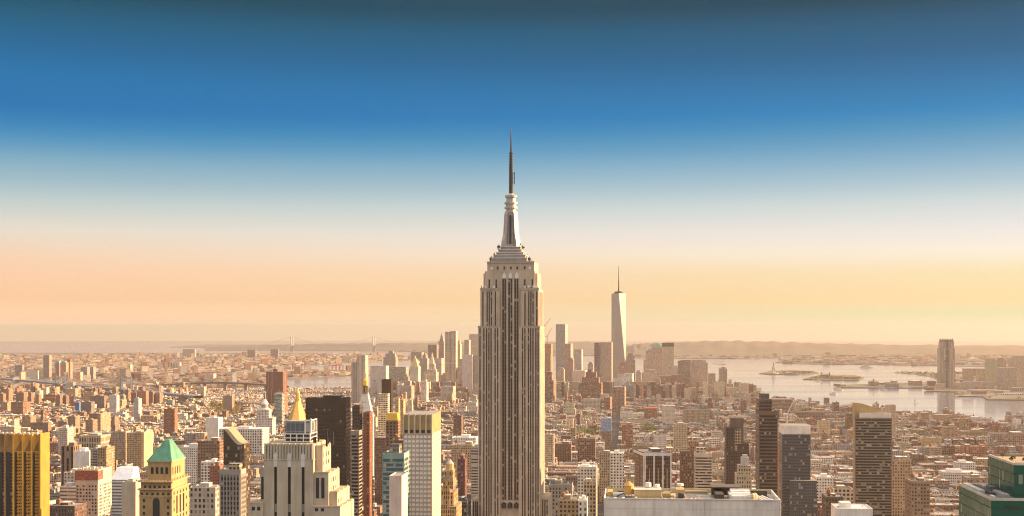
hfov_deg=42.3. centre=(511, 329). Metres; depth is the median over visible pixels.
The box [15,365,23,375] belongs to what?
office tower
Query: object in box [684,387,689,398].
city building
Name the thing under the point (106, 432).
loft building
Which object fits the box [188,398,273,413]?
park foliage
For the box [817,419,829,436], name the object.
apartment block
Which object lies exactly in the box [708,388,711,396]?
city building
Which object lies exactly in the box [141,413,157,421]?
loft building
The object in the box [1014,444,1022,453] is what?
brick building
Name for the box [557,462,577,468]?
loft building
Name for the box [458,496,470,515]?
office block
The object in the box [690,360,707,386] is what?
office tower
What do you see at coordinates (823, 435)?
brick building
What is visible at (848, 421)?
brick building
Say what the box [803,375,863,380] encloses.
island land
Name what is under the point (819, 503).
loft building
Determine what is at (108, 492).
window
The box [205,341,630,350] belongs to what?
hills
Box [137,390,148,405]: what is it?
housing slab
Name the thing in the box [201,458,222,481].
office block
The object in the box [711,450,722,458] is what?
brick building
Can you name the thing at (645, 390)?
brick building
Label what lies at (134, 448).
apartment slab
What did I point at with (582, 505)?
office block
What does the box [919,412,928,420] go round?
apartment block
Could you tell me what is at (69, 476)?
office block
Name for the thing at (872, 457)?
apartment tower
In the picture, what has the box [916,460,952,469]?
brick building
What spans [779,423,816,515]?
glass tower
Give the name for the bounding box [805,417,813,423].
brick building
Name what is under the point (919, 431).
loft building
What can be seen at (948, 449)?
loft building
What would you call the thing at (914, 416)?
brick building
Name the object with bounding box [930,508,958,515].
loft building
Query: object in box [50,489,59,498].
loft building
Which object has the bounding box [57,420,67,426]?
housing tower
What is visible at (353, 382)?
concrete slab tower
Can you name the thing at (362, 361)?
concrete slab tower
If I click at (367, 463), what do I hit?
apartment tower
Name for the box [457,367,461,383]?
office tower
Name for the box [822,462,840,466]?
loft building
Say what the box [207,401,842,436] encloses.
street foliage
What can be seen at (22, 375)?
apartment tower
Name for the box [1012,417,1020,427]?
city building
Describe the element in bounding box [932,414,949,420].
apartment block
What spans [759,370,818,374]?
island land
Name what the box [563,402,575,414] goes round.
loft building
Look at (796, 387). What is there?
water
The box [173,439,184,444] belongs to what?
loft building
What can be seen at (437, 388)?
brick building
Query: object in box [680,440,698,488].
brick tower
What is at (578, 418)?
brick building
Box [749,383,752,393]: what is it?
brick building
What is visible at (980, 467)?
loft building
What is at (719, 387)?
loft building
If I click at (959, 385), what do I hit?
office block
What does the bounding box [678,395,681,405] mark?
city building
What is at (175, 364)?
warehouse
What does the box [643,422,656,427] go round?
loft building
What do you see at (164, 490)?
pyramid roof tower
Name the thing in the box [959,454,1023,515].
glass office building
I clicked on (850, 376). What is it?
civic building
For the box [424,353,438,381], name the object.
municipal tower
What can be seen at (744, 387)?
loft building
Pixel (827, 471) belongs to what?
loft building
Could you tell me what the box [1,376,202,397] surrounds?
suspension bridge
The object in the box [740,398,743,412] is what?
brick building
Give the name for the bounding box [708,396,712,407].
brick building
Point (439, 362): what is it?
office tower
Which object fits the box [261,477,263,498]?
window
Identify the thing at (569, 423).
city building
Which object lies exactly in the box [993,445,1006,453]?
brick building
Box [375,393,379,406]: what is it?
city building
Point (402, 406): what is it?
apartment tower
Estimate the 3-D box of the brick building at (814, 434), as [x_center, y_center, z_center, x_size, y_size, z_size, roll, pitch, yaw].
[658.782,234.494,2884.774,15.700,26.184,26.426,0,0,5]
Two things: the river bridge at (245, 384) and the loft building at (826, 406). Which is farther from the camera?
the river bridge at (245, 384)
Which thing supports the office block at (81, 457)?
on the city ground at (614, 443)
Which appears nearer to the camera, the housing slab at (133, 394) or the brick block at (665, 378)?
the housing slab at (133, 394)
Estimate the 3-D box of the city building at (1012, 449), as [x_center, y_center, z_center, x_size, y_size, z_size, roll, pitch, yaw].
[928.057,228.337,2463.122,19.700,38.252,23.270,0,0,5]
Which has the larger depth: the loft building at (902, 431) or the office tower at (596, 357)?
the office tower at (596, 357)
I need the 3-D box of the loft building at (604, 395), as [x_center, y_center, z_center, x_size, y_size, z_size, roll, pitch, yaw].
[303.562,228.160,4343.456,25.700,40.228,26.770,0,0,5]
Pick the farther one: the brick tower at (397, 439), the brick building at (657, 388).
the brick building at (657, 388)
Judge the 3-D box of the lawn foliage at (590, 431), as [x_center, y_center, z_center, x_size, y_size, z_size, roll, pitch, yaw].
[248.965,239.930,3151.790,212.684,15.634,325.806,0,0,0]
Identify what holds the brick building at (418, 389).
on the city ground at (614, 443)
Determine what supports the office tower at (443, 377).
on the city ground at (614, 443)
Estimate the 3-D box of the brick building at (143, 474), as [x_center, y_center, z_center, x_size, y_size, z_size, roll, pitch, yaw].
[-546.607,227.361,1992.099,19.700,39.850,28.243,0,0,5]
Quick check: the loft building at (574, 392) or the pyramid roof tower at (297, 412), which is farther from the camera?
the loft building at (574, 392)
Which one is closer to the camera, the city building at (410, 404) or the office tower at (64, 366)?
the city building at (410, 404)
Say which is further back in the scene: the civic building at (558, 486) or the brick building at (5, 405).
the brick building at (5, 405)
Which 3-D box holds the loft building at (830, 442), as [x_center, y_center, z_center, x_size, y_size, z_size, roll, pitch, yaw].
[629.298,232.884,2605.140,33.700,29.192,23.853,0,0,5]
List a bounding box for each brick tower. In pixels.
[266,369,286,402]
[275,392,287,412]
[375,436,385,503]
[390,433,402,449]
[545,372,555,402]
[604,397,611,408]
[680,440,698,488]
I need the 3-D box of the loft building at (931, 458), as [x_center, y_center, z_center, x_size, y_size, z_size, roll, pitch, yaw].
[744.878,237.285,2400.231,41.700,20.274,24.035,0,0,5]
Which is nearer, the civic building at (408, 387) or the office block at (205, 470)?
the office block at (205, 470)
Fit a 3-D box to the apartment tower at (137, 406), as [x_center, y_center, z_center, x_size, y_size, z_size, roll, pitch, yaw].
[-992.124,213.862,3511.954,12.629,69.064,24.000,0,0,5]
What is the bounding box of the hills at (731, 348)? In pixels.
[626,340,1023,355]
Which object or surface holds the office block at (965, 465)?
on the city ground at (614, 443)
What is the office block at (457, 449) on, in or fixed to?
on the city ground at (614, 443)
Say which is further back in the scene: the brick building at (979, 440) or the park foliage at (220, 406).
the park foliage at (220, 406)
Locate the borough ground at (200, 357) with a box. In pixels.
[0,353,410,388]
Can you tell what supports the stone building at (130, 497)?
on the city ground at (614, 443)
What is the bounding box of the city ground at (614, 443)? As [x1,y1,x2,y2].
[212,400,755,515]
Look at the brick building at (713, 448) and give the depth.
2421.74 m
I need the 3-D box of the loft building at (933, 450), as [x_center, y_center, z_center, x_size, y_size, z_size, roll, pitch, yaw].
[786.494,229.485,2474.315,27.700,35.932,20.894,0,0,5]
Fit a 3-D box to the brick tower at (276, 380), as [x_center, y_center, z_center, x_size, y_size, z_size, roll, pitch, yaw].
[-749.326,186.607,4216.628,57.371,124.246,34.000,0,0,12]
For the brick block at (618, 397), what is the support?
on the city ground at (614, 443)
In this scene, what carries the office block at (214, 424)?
on the city ground at (614, 443)
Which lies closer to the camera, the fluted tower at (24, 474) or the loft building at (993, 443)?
the fluted tower at (24, 474)
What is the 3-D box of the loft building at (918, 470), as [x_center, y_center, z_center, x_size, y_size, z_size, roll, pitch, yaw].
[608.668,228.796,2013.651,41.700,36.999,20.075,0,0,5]
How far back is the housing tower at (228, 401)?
3950.31 m
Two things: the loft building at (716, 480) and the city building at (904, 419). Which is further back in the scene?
the city building at (904, 419)
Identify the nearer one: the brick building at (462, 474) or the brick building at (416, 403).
the brick building at (462, 474)
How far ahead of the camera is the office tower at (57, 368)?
6350.71 m
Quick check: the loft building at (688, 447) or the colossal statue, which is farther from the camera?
the colossal statue
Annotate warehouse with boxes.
[162,362,180,368]
[985,431,1023,445]
[995,393,1023,395]
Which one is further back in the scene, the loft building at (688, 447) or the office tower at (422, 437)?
the loft building at (688, 447)
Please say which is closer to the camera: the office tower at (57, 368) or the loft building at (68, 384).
the loft building at (68, 384)
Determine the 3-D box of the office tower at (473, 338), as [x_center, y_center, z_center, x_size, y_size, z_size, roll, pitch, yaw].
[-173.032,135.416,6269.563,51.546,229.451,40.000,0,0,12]
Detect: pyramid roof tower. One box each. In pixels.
[137,439,190,515]
[280,389,305,438]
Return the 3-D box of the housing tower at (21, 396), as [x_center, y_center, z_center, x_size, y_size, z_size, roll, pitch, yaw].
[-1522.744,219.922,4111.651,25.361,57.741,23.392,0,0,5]
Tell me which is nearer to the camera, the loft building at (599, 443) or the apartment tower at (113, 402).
the loft building at (599, 443)
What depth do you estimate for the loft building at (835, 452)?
2434.53 m
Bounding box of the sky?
[0,0,1023,340]
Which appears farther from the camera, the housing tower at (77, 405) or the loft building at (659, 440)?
the housing tower at (77, 405)
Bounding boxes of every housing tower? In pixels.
[0,393,5,404]
[4,388,12,400]
[16,391,26,401]
[22,415,35,426]
[28,392,33,402]
[36,393,41,403]
[55,394,61,405]
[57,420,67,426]
[63,395,68,405]
[68,415,79,432]
[70,395,73,403]
[75,401,80,410]
[81,401,94,413]
[85,418,97,431]
[90,412,98,418]
[98,411,110,430]
[111,415,118,430]
[149,390,155,403]
[156,392,162,403]
[178,394,187,401]
[223,394,233,412]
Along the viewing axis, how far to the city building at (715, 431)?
2848.29 m
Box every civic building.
[79,433,110,448]
[401,377,413,398]
[549,477,572,515]
[820,372,829,377]
[844,375,857,378]
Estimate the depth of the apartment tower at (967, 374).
5900.35 m
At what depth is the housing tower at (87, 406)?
3600.37 m
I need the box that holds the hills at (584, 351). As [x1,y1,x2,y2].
[410,349,593,354]
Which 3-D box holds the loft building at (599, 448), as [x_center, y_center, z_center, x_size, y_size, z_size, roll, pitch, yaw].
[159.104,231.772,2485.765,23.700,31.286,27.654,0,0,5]
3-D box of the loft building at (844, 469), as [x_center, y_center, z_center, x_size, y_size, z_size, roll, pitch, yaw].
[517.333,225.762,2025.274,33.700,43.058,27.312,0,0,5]
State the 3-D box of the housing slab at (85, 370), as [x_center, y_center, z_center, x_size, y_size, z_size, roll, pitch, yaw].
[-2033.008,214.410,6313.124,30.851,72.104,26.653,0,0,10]
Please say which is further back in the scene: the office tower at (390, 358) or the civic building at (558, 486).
the office tower at (390, 358)
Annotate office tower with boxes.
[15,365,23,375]
[21,370,38,380]
[43,355,51,380]
[55,361,60,379]
[60,361,68,379]
[67,359,72,379]
[75,466,111,515]
[219,463,245,515]
[370,366,388,392]
[383,351,397,366]
[389,367,408,381]
[403,411,440,515]
[411,352,423,362]
[417,358,428,380]
[421,379,428,401]
[428,345,438,363]
[434,358,443,380]
[441,373,444,381]
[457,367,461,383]
[458,341,461,358]
[458,359,461,366]
[462,355,472,397]
[464,340,470,354]
[469,334,477,354]
[473,355,477,383]
[556,324,567,381]
[558,367,564,381]
[565,343,572,380]
[566,358,573,381]
[588,362,593,371]
[594,343,598,376]
[599,342,612,381]
[626,353,634,380]
[636,370,640,381]
[643,343,661,377]
[653,378,659,383]
[662,343,673,375]
[673,365,677,374]
[678,360,690,386]
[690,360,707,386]
[708,373,714,381]
[937,338,954,387]
[996,358,1005,385]
[997,367,1015,389]
[1008,356,1023,386]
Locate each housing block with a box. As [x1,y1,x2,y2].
[30,421,51,432]
[43,393,56,402]
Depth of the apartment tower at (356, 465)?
1234.88 m
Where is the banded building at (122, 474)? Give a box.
[112,466,139,515]
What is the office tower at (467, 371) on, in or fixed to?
on the city ground at (614, 443)
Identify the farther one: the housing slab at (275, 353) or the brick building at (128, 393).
the housing slab at (275, 353)
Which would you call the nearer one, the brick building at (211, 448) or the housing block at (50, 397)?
the brick building at (211, 448)
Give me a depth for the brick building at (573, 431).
2838.50 m
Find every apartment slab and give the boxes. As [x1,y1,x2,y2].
[111,429,130,463]
[127,431,142,468]
[142,429,152,467]
[910,440,920,445]
[920,437,938,444]
[942,425,956,438]
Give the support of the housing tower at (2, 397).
on the city ground at (614, 443)
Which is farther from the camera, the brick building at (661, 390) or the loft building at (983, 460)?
the brick building at (661, 390)
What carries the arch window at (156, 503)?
in the pyramid roof tower at (164, 490)
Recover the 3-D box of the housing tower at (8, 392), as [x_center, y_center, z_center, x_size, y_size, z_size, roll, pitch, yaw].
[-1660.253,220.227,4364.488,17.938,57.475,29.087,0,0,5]
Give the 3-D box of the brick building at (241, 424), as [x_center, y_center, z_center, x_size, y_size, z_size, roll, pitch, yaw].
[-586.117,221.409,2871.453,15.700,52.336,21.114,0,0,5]
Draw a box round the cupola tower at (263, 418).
[255,392,275,434]
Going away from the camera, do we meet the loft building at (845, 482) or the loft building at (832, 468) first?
the loft building at (845, 482)
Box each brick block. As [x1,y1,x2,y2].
[579,369,602,398]
[612,386,625,411]
[659,376,671,381]
[672,375,683,382]
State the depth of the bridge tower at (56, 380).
5243.06 m
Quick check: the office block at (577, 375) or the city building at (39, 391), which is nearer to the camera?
the city building at (39, 391)
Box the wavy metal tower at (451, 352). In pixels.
[445,331,459,382]
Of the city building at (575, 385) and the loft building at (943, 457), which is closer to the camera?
the loft building at (943, 457)
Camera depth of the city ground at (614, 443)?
3190.67 m
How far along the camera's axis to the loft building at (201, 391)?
4732.23 m
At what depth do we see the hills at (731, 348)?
14010.93 m
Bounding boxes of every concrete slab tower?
[351,362,356,402]
[357,355,367,402]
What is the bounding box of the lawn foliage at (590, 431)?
[576,423,656,434]
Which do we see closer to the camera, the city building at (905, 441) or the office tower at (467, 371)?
the city building at (905, 441)
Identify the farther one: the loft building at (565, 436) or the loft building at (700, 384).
the loft building at (700, 384)
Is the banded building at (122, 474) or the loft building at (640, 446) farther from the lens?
the loft building at (640, 446)
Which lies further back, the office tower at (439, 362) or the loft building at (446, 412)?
the office tower at (439, 362)
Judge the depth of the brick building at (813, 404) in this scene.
3837.47 m
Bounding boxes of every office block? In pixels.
[60,482,75,501]
[61,442,81,485]
[64,468,77,484]
[74,447,89,467]
[120,368,127,375]
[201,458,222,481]
[206,416,222,438]
[389,472,407,515]
[451,439,475,480]
[452,434,477,443]
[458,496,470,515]
[471,444,477,499]
[572,370,586,381]
[578,464,596,515]
[578,495,587,515]
[582,399,601,408]
[584,478,595,515]
[599,450,610,503]
[610,450,623,487]
[612,373,633,386]
[633,447,671,487]
[641,369,656,381]
[644,407,656,418]
[683,409,709,423]
[690,387,702,399]
[771,398,792,413]
[813,473,833,500]
[830,485,852,503]
[831,501,872,515]
[892,456,911,515]
[938,468,980,483]
[952,383,961,387]
[953,460,975,469]
[962,381,993,388]
[966,389,997,392]
[1010,387,1023,391]
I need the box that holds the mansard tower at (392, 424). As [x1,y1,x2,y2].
[386,413,399,450]
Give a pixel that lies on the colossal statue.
(773, 370)
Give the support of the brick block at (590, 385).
on the city ground at (614, 443)
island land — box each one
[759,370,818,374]
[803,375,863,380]
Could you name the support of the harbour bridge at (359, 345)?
on the bridge tower at (291, 343)
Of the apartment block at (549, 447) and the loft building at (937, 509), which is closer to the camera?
the loft building at (937, 509)
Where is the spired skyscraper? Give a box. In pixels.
[472,133,551,515]
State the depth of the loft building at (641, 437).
2826.04 m
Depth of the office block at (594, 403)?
3900.22 m
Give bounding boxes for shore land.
[626,356,821,358]
[839,371,1023,399]
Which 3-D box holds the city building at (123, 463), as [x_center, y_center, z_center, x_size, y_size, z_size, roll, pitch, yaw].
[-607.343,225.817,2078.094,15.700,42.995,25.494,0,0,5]
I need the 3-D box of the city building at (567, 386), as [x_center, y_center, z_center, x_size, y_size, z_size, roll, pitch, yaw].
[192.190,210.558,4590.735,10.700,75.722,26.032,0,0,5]
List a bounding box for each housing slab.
[76,372,82,381]
[81,367,89,374]
[90,367,95,378]
[90,395,106,407]
[131,391,136,402]
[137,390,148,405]
[183,349,195,356]
[247,350,255,357]
[271,349,278,357]
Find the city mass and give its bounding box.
[0,381,1023,515]
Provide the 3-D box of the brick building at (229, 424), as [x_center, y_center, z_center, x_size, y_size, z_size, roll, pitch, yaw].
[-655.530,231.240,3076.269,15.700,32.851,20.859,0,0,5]
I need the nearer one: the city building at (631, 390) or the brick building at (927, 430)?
the brick building at (927, 430)
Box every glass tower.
[223,427,249,515]
[611,266,625,377]
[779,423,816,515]
[985,358,995,386]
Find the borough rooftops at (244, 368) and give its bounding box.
[0,351,410,387]
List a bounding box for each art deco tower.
[441,459,461,515]
[735,454,751,488]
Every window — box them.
[100,492,110,515]
[153,498,159,515]
[176,495,177,513]
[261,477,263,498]
[316,478,318,497]
[321,478,323,497]
[432,435,440,515]
[1005,506,1020,508]
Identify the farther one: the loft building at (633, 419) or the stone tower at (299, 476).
the loft building at (633, 419)
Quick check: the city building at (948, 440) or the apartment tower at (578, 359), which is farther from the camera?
the apartment tower at (578, 359)
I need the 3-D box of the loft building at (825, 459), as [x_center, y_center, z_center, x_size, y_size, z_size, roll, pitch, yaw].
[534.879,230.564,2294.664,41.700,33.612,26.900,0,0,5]
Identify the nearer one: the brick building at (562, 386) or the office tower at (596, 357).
the brick building at (562, 386)
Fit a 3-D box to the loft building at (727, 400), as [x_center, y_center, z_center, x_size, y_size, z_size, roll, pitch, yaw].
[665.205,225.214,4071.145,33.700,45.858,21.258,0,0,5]
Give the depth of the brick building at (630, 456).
2314.50 m
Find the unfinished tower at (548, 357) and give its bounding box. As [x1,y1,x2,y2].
[545,344,552,371]
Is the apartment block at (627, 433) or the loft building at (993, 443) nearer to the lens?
the loft building at (993, 443)
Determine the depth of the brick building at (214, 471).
1560.13 m
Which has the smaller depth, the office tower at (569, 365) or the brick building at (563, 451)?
the brick building at (563, 451)
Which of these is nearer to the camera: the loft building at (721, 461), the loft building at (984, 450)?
the loft building at (721, 461)
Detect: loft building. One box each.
[3,425,20,432]
[11,401,26,414]
[49,386,59,393]
[50,442,57,453]
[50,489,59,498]
[51,429,57,436]
[53,472,60,482]
[65,380,75,391]
[66,387,77,396]
[78,411,88,415]
[84,391,96,400]
[91,430,110,433]
[111,411,126,416]
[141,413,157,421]
[154,435,163,442]
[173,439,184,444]
[193,429,206,442]
[197,386,205,395]
[362,503,381,515]
[377,380,381,392]
[441,410,453,416]
[442,449,450,454]
[443,418,452,423]
[455,479,470,491]
[457,386,466,397]
[457,406,466,410]
[467,401,477,410]
[547,470,575,475]
[547,475,565,480]
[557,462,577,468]
[560,435,570,440]
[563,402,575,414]
[566,474,577,486]
[572,390,578,397]
[578,460,598,486]
[583,410,594,414]
[596,441,603,448]
[596,445,602,456]
[600,382,609,393]
[601,393,608,399]
[620,410,632,419]
[624,458,633,468]
[628,417,637,420]
[632,444,650,454]
[634,433,649,441]
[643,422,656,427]
[654,432,665,449]
[655,423,664,429]
[674,462,679,469]
[687,426,690,435]
[687,446,708,451]
[694,382,702,386]
[712,457,723,465]
[712,463,718,471]
[712,472,723,482]
[712,476,720,482]
[714,380,724,398]
[723,396,733,404]
[726,387,735,397]
[736,391,743,397]
[739,383,748,394]
[739,395,750,405]
[778,417,789,422]
[795,419,805,423]
[800,403,808,408]
[811,453,833,463]
[811,459,821,469]
[817,445,833,449]
[817,501,821,515]
[821,467,837,473]
[822,403,831,408]
[822,441,841,443]
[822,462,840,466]
[822,467,839,471]
[827,470,845,477]
[828,450,852,454]
[829,461,849,466]
[832,441,852,449]
[834,480,852,487]
[838,466,852,471]
[842,453,851,458]
[892,449,902,456]
[895,434,912,445]
[898,427,909,435]
[901,433,919,436]
[903,424,919,427]
[909,426,923,435]
[912,468,927,471]
[913,419,926,425]
[925,443,941,454]
[925,455,935,461]
[926,477,949,484]
[930,483,949,488]
[930,490,956,497]
[930,494,951,501]
[930,498,956,509]
[930,507,945,511]
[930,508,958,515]
[934,455,951,460]
[935,485,958,494]
[938,442,954,454]
[949,480,960,490]
[953,453,972,461]
[954,445,959,453]
[970,442,986,454]
[971,420,976,427]
[971,425,985,435]
[973,455,987,464]
[976,462,986,471]
[978,423,987,427]
[986,438,998,450]
[997,420,1011,425]
[1013,412,1022,419]
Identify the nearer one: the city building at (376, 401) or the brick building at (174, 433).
the brick building at (174, 433)
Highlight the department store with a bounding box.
[219,426,268,453]
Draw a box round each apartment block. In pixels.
[58,425,73,455]
[90,445,100,465]
[98,445,114,476]
[164,407,177,433]
[179,443,197,486]
[545,430,554,462]
[622,422,632,448]
[662,405,674,422]
[673,420,686,451]
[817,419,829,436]
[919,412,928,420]
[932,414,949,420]
[958,429,982,436]
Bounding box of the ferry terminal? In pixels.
[868,378,878,385]
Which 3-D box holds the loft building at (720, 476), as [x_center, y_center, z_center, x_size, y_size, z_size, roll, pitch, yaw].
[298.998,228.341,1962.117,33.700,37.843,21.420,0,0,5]
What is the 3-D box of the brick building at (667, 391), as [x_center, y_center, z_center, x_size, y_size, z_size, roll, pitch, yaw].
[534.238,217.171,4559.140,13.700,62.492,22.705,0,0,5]
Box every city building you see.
[21,427,29,430]
[35,389,42,399]
[42,387,48,393]
[117,460,132,466]
[166,399,174,404]
[178,413,187,419]
[185,432,195,444]
[190,403,199,410]
[372,380,375,393]
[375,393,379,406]
[407,398,412,410]
[566,380,568,395]
[566,418,572,428]
[574,382,577,389]
[581,422,586,429]
[629,384,633,397]
[642,436,648,443]
[647,384,650,397]
[656,393,660,401]
[672,385,675,398]
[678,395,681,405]
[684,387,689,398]
[703,380,707,396]
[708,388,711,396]
[708,437,719,446]
[709,418,716,427]
[711,429,720,436]
[712,434,722,445]
[717,408,719,422]
[751,411,755,418]
[835,419,844,424]
[901,412,908,424]
[901,432,909,448]
[917,444,925,454]
[942,436,953,444]
[980,470,987,476]
[1006,442,1017,453]
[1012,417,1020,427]
[1017,423,1023,431]
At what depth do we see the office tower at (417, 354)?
6050.91 m
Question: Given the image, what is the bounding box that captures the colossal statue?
[768,362,778,373]
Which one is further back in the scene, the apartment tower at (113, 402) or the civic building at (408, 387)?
the civic building at (408, 387)
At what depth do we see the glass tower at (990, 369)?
5800.20 m
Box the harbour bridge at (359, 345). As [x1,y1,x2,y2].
[269,337,401,345]
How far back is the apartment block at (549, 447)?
2150.00 m
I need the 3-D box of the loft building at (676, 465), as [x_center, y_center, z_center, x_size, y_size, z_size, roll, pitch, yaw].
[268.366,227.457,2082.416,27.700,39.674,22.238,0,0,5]
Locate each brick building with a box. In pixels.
[1,399,10,410]
[31,382,35,391]
[41,409,46,420]
[50,498,86,515]
[112,386,118,394]
[125,388,130,398]
[139,469,147,478]
[154,383,160,391]
[171,431,179,435]
[198,435,222,483]
[210,459,222,483]
[222,409,228,417]
[225,422,233,426]
[237,420,246,426]
[373,406,377,415]
[415,395,418,410]
[417,382,420,394]
[435,382,440,391]
[447,393,452,403]
[453,412,462,436]
[457,453,466,496]
[555,439,571,462]
[559,490,578,515]
[560,413,566,419]
[561,380,563,397]
[571,424,575,437]
[575,396,580,401]
[577,411,579,424]
[578,434,595,461]
[589,423,597,429]
[617,441,625,448]
[624,452,633,459]
[644,384,646,397]
[651,381,653,397]
[656,383,659,394]
[660,385,662,397]
[665,384,668,397]
[672,448,679,462]
[678,383,681,397]
[681,382,685,398]
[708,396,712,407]
[708,444,719,451]
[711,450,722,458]
[712,391,718,402]
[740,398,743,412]
[746,418,753,424]
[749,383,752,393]
[752,442,755,458]
[754,390,759,398]
[794,411,824,419]
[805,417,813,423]
[810,402,816,407]
[811,431,818,437]
[817,452,829,455]
[821,429,826,440]
[822,487,842,515]
[831,426,839,435]
[832,401,838,410]
[834,455,842,464]
[843,456,850,465]
[845,412,852,428]
[846,430,850,443]
[905,472,929,515]
[910,450,924,465]
[912,411,917,420]
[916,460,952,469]
[924,425,931,435]
[930,471,939,478]
[932,429,939,435]
[938,459,952,461]
[943,408,949,414]
[950,438,960,444]
[959,416,970,429]
[960,442,982,456]
[962,471,987,482]
[975,438,983,444]
[988,421,999,429]
[992,424,997,431]
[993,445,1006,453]
[999,425,1009,431]
[1005,413,1014,422]
[1007,424,1014,430]
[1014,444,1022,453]
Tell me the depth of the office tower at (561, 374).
5000.16 m
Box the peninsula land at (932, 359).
[776,356,1011,366]
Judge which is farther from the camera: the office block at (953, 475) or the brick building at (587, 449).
the brick building at (587, 449)
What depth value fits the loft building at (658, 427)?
3254.24 m
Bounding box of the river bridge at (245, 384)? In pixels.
[145,382,288,390]
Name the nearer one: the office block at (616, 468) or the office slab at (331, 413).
the office slab at (331, 413)
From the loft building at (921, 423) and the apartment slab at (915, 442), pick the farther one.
the loft building at (921, 423)
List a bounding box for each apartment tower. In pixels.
[19,372,25,378]
[109,394,118,411]
[134,397,141,419]
[274,393,284,423]
[351,430,361,515]
[352,405,361,429]
[363,411,372,515]
[378,393,389,435]
[382,379,392,412]
[382,443,409,515]
[395,398,399,414]
[400,399,404,433]
[574,349,582,369]
[601,415,611,450]
[694,447,711,488]
[719,367,726,385]
[724,417,748,483]
[755,392,777,495]
[778,439,778,496]
[852,402,891,515]
[885,404,895,436]
[962,368,973,380]
[970,416,978,420]
[976,368,984,380]
[978,418,989,421]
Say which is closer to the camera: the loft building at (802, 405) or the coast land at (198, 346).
the loft building at (802, 405)
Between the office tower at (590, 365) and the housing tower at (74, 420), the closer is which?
the housing tower at (74, 420)
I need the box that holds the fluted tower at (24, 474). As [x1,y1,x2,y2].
[0,432,49,515]
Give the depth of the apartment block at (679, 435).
2500.18 m
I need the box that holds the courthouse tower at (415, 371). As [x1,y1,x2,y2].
[410,356,420,381]
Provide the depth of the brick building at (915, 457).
2312.40 m
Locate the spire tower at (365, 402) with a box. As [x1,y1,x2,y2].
[359,366,375,476]
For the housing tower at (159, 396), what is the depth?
4260.35 m
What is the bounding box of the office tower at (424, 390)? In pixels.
[421,379,428,401]
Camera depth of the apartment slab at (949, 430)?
2700.37 m
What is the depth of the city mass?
3493.96 m
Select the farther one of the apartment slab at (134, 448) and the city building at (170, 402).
the city building at (170, 402)
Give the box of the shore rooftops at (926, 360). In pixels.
[399,350,1023,394]
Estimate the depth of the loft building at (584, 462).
2093.15 m
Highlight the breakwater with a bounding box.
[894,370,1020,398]
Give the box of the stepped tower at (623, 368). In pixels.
[618,361,627,373]
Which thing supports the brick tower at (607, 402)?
on the city ground at (614, 443)
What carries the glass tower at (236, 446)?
on the city ground at (614, 443)
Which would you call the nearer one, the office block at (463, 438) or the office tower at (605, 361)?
the office block at (463, 438)
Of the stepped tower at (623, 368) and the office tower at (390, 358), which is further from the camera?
the office tower at (390, 358)
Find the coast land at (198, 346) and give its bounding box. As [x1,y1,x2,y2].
[179,344,593,355]
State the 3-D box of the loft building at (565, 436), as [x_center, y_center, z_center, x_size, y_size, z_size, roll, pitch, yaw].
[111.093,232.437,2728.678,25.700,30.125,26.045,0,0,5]
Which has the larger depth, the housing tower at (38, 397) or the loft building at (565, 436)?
the housing tower at (38, 397)
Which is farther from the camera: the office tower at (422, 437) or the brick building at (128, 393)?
the brick building at (128, 393)
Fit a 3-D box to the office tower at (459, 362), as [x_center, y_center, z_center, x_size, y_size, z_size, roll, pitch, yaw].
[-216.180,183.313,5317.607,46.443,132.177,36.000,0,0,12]
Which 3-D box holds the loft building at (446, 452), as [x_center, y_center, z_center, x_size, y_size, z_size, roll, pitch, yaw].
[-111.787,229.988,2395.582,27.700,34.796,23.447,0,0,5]
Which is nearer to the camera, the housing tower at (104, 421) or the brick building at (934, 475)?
the brick building at (934, 475)
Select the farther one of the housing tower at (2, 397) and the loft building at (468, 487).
the housing tower at (2, 397)
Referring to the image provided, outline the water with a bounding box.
[0,341,1023,421]
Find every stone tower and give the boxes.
[248,418,353,515]
[438,334,444,372]
[441,386,455,400]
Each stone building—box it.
[122,478,140,515]
[189,482,218,515]
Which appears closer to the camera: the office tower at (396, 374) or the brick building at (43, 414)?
the brick building at (43, 414)
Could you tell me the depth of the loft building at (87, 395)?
4155.91 m
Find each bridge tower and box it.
[55,375,65,387]
[120,376,131,393]
[290,336,292,350]
[372,336,374,350]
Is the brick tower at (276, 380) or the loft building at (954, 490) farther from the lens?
the brick tower at (276, 380)
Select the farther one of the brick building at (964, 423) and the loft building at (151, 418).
the loft building at (151, 418)
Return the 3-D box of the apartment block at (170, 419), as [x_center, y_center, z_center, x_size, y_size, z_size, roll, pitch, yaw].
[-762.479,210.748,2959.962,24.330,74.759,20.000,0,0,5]
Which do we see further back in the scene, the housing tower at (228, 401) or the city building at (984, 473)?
the housing tower at (228, 401)
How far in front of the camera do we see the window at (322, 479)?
609.60 m
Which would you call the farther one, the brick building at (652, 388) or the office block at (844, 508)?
the brick building at (652, 388)
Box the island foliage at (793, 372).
[783,370,860,378]
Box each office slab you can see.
[305,395,350,498]
[604,480,780,515]
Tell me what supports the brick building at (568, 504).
on the city ground at (614, 443)

